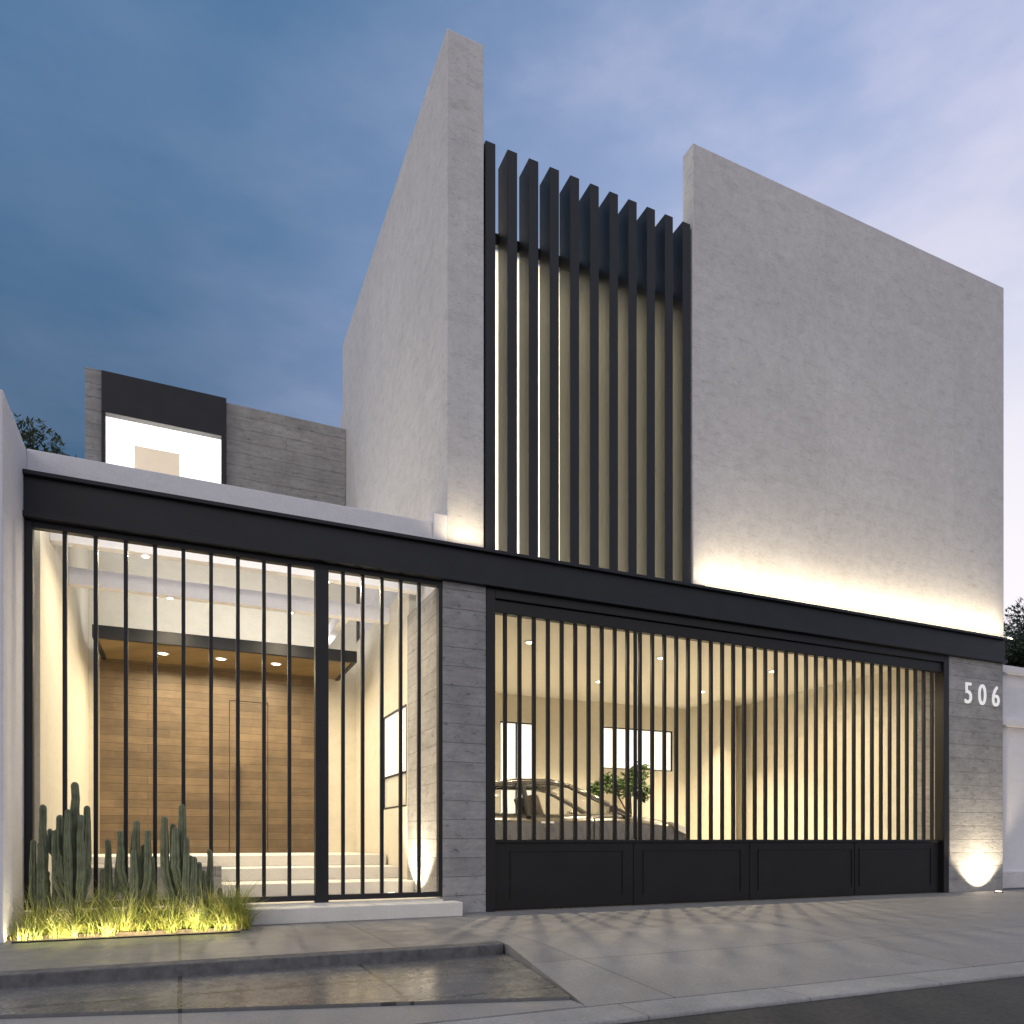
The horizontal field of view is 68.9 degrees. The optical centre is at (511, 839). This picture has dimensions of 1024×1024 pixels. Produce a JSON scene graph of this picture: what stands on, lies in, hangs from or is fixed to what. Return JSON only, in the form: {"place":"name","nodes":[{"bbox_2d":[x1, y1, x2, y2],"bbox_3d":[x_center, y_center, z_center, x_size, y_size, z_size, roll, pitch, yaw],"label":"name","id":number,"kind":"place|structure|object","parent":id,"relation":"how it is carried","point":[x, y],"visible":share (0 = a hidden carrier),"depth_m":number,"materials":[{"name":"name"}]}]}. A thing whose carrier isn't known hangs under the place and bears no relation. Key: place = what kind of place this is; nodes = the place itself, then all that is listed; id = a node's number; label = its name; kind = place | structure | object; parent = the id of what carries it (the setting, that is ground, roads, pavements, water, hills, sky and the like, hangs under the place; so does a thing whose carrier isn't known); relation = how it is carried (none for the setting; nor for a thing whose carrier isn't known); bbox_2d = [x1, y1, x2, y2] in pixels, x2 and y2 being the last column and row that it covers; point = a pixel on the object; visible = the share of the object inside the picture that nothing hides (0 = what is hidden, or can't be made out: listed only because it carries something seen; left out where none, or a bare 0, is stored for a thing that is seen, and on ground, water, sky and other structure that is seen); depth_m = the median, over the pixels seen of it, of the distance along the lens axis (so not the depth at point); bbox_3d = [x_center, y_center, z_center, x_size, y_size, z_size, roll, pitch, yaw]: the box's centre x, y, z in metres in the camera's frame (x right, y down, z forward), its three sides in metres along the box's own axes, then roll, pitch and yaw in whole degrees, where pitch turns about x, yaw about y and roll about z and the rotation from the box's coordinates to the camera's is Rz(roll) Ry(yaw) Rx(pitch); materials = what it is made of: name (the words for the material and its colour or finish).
{"place":"outdoors","nodes":[
{"label":"outdoors","id":0,"kind":"place"},
{"bbox_2d":[0,918,495,970],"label":"pavement","id":1,"kind":"structure","parent":0,"point":[261,940],"depth_m":5.26,"materials":[{"name":"grey concrete"}]},
{"bbox_2d":[0,389,26,943],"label":"boundary wall","id":2,"kind":"structure","parent":1,"relation":"on","point":[13,457],"depth_m":5.50,"materials":[{"name":"white paint"}]},
{"bbox_2d":[7,927,240,940],"bbox_3d":[-3.019,0.740,5.941,1.586,0.080,0.550,0,0,-24],"label":"planting bed","id":3,"kind":"object","parent":1,"relation":"on","point":[140,932],"visible":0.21,"depth_m":5.71,"materials":[{"name":"soil"}]},
{"bbox_2d":[29,804,59,924],"bbox_3d":[-3.552,0.225,5.708,0.183,0.993,0.212,0,0,32],"label":"cactus","id":4,"kind":"object","parent":3,"relation":"on","point":[40,883],"visible":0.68,"depth_m":5.67,"materials":[{"name":"green plant"}]},
{"bbox_2d":[47,782,91,922],"bbox_3d":[-3.417,0.136,5.749,0.312,1.171,0.217,0,0,-24],"label":"cactus","id":5,"kind":"object","parent":3,"relation":"on","point":[69,847],"visible":0.97,"depth_m":5.71,"materials":[{"name":"green plant"}]},
{"bbox_2d":[99,839,118,914],"bbox_3d":[-3.234,0.355,5.984,0.134,0.726,0.172,0,0,40],"label":"cactus","id":6,"kind":"object","parent":3,"relation":"on","point":[105,873],"visible":0.7,"depth_m":5.95,"materials":[{"name":"green plant"}]},
{"bbox_2d":[116,820,155,921],"bbox_3d":[-3.003,0.284,5.965,0.286,0.880,0.188,0,0,-24],"label":"cactus","id":7,"kind":"object","parent":3,"relation":"on","point":[142,864],"visible":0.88,"depth_m":5.93,"materials":[{"name":"green plant"}]},
{"bbox_2d":[3,869,291,940],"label":"ornamental grass","id":8,"kind":"object","parent":3,"relation":"on","point":[229,914],"depth_m":5.79,"materials":[{"name":"plant"}]},
{"bbox_2d":[160,804,206,923],"bbox_3d":[-2.678,0.217,6.084,0.236,1.019,0.299,0,0,27],"label":"cactus","id":9,"kind":"object","parent":3,"relation":"on","point":[182,867],"visible":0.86,"depth_m":6.03,"materials":[{"name":"green plant"}]},
{"bbox_2d":[200,849,222,910],"bbox_3d":[-2.580,0.402,6.284,0.264,0.647,0.136,0,0,-46],"label":"cactus","id":10,"kind":"object","parent":3,"relation":"on","point":[209,878],"visible":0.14,"depth_m":6.28,"materials":[{"name":"green plant"}]},
{"bbox_2d":[12,931,239,942],"bbox_3d":[-2.841,0.725,5.580,1.519,0.010,0.017,0,0,-24],"label":"light strip","id":11,"kind":"object","parent":1,"relation":"on","point":[124,937],"visible":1,"depth_m":5.56,"materials":[{"name":"metal"}]},
{"bbox_2d":[246,900,462,924],"bbox_3d":[-1.420,0.662,6.877,1.956,0.135,0.280,0,0,-24],"label":"doorstep","id":12,"kind":"object","parent":1,"relation":"on","point":[350,912],"visible":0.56,"depth_m":6.75,"materials":[{"name":"concrete"}]},
{"bbox_2d":[0,954,569,1018],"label":"side apron","id":13,"kind":"object","parent":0,"point":[489,978],"visible":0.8,"depth_m":3.96,"materials":[{"name":"grey concrete"}]},
{"bbox_2d":[0,1000,585,1023],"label":"pavement","id":14,"kind":"structure","parent":0,"point":[422,1014],"depth_m":3.46,"materials":[{"name":"concrete"}]},
{"bbox_2d":[0,0,1023,640],"label":"sky","id":15,"kind":"structure","parent":0,"point":[195,195],"materials":[{"name":"blue"}]},
{"bbox_2d":[427,889,1023,941],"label":"driveway","id":16,"kind":"structure","parent":0,"point":[536,924],"depth_m":7.31,"materials":[{"name":"concrete"}]},
{"bbox_2d":[501,910,1023,1006],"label":"driveway ramp","id":17,"kind":"structure","parent":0,"point":[593,971],"depth_m":5.07,"materials":[{"name":"concrete"}]},
{"bbox_2d":[619,976,1023,1023],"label":"road","id":18,"kind":"structure","parent":0,"point":[998,1001],"depth_m":3.70,"materials":[{"name":"grey asphalt"}]},
{"bbox_2d":[996,888,1023,890],"bbox_3d":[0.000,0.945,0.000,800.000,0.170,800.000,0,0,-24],"label":"ground","id":19,"kind":"structure","parent":0,"point":[1012,888],"depth_m":13.23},
{"bbox_2d":[14,413,76,457],"bbox_3d":[-9.571,-3.679,15.515,3.320,9.087,3.306,0,0,-24],"label":"tree","id":20,"kind":"object","parent":19,"relation":"on","point":[28,437],"depth_m":14.54,"materials":[{"name":"green plant"}]},
{"bbox_2d":[0,941,502,988],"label":"kerb","id":21,"kind":"structure","parent":19,"relation":"on","point":[59,976],"depth_m":4.50,"materials":[{"name":"grey concrete"}]},
{"bbox_2d":[22,29,1012,922],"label":"house","id":22,"kind":"structure","parent":19,"relation":"on","point":[742,395],"depth_m":9.25,"materials":[{"name":"paint"}]},
{"bbox_2d":[24,519,441,909],"bbox_3d":[-2.303,-0.989,6.692,3.500,3.134,0.090,0,0,-24],"label":"entrance fence","id":23,"kind":"object","parent":22,"relation":"on","point":[321,733],"visible":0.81,"depth_m":6.75,"materials":[{"name":"metal"}]},
{"bbox_2d":[229,701,267,852],"bbox_3d":[-3.679,-0.872,10.419,0.501,2.094,0.060,0,0,-24],"label":"door","id":24,"kind":"structure","parent":22,"relation":"in","point":[250,713],"depth_m":10.39,"materials":[{"name":"brown wood"}]},
{"bbox_2d":[384,704,406,809],"bbox_3d":[-1.421,-0.980,9.115,0.045,1.180,1.090,0,0,-24],"label":"window","id":25,"kind":"structure","parent":22,"relation":"in","point":[391,720],"depth_m":9.22,"materials":[{"name":"glass"}]},
{"bbox_2d":[500,721,531,812],"bbox_3d":[0.071,-1.058,13.222,0.659,2.046,0.060,0,0,-24],"label":"window","id":26,"kind":"structure","parent":22,"relation":"in","point":[511,726],"depth_m":13.21,"materials":[{"name":"glass"}]},
{"bbox_2d":[495,778,690,839],"bbox_3d":[0.430,-0.084,11.244,4.414,1.602,2.154,0,0,-12],"label":"parked car","id":27,"kind":"object","parent":22,"relation":"on","point":[540,818],"visible":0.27,"depth_m":10.53,"materials":[{"name":"silver metal"}]},
{"bbox_2d":[591,761,649,813],"bbox_3d":[1.932,-0.370,13.433,1.300,2.177,0.588,0,0,-24],"label":"potted plant","id":28,"kind":"object","parent":22,"relation":"on","point":[620,786],"visible":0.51,"depth_m":13.39,"materials":[{"name":"green plant"}]},
{"bbox_2d":[604,727,671,770],"bbox_3d":[2.365,-1.725,14.244,1.643,0.782,0.060,0,0,-24],"label":"window","id":29,"kind":"structure","parent":22,"relation":"in","point":[607,730],"depth_m":14.32,"materials":[{"name":"glass"}]},
{"bbox_2d":[486,588,948,911],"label":"garage gate","id":30,"kind":"structure","parent":22,"relation":"attached to","point":[534,873],"depth_m":8.75,"materials":[{"name":"black metal"}]},
{"bbox_2d":[432,962,1023,1023],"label":"gutter","id":31,"kind":"object","parent":19,"relation":"on","point":[652,1010],"depth_m":3.86,"materials":[{"name":"concrete"}]},
{"bbox_2d":[1003,665,1023,887],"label":"neighbour wall","id":32,"kind":"structure","parent":19,"relation":"on","point":[1013,776],"depth_m":11.39,"materials":[{"name":"white paint"}]},
{"bbox_2d":[1003,598,1023,667],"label":"tree","id":33,"kind":"object","parent":19,"relation":"on","point":[1014,653],"visible":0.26,"depth_m":19.00,"materials":[{"name":"green plant"}]}
]}

